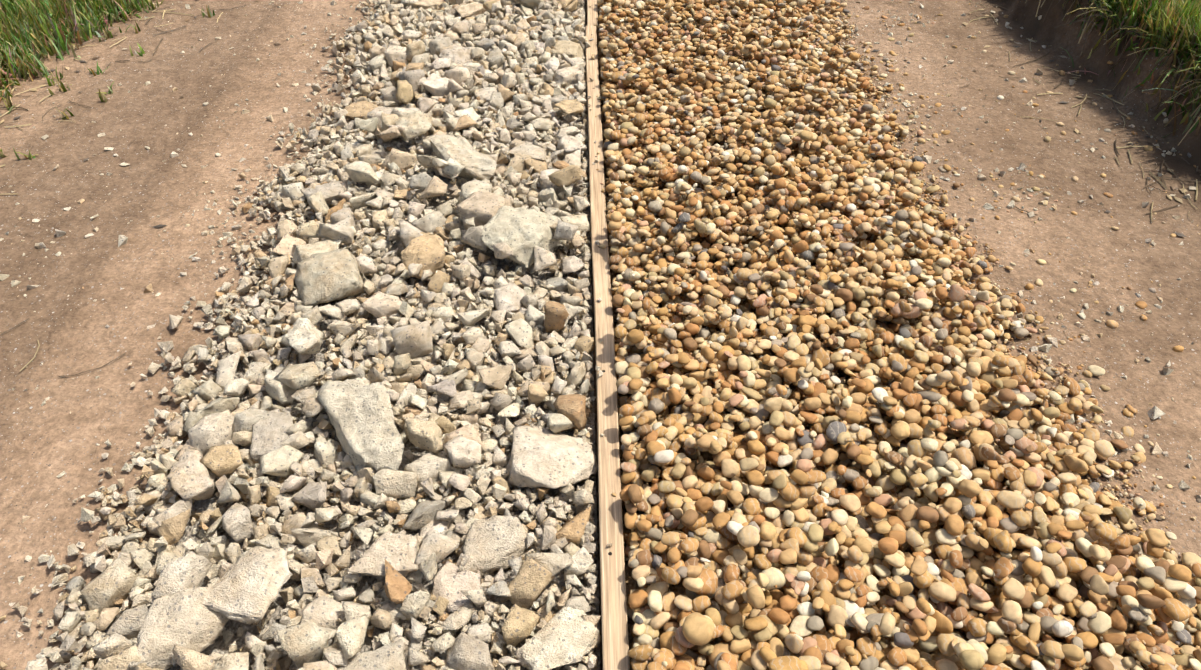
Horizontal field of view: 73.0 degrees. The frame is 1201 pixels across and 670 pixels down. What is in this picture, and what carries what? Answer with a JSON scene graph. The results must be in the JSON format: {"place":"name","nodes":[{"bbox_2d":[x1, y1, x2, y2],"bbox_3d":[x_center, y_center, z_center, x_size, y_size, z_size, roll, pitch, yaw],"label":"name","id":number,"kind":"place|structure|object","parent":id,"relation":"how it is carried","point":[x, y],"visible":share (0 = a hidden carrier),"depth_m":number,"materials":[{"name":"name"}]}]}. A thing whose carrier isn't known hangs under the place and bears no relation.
{"place":"outdoors","nodes":[
{"label":"outdoors","id":0,"kind":"place"},
{"bbox_2d":[0,0,1200,669],"bbox_3d":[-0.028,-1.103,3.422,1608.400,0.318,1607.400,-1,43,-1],"label":"ground","id":1,"kind":"structure","parent":0,"point":[44,446],"depth_m":2.91,"materials":[{"name":"brown soil"}]},
{"bbox_2d":[0,0,600,669],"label":"crushed stone","id":2,"kind":"object","parent":1,"relation":"on","point":[508,212],"visible":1,"depth_m":2.11,"materials":[{"name":"gravel"}]},
{"bbox_2d":[0,0,1200,159],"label":"grass verges","id":3,"kind":"object","parent":1,"relation":"on","point":[31,31],"depth_m":3.66,"materials":[{"name":"green plant"}]},
{"bbox_2d":[0,0,1200,639],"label":"loose chips","id":4,"kind":"object","parent":1,"relation":"on","point":[1154,412],"visible":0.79,"depth_m":2.88,"materials":[{"name":"stone"}]},
{"bbox_2d":[0,0,1200,376],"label":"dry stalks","id":5,"kind":"object","parent":1,"relation":"on","point":[164,10],"visible":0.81,"depth_m":3.53,"materials":[{"name":"plant"}]},
{"bbox_2d":[0,0,1200,519],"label":"leaf litter","id":6,"kind":"object","parent":1,"relation":"on","point":[1030,214],"visible":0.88,"depth_m":3.30,"materials":[{"name":"plant"}]},
{"bbox_2d":[586,0,629,669],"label":"plank edging","id":7,"kind":"object","parent":1,"relation":"on","point":[615,641],"visible":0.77,"depth_m":2.07,"materials":[{"name":"brown wood"}]},
{"bbox_2d":[597,4,1156,669],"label":"pebble fines","id":8,"kind":"object","parent":1,"relation":"on","point":[681,588],"visible":0.02,"depth_m":2.04,"materials":[{"name":"brown gravel"}]},
{"bbox_2d":[594,0,1200,578],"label":"loose pebbles","id":9,"kind":"object","parent":1,"relation":"on","point":[1128,412],"visible":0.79,"depth_m":2.93,"materials":[{"name":"brown stone"}]},
{"bbox_2d":[597,0,1200,669],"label":"pebbles","id":10,"kind":"object","parent":1,"relation":"on","point":[861,236],"visible":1,"depth_m":2.04,"materials":[{"name":"brown gravel"}]}
]}

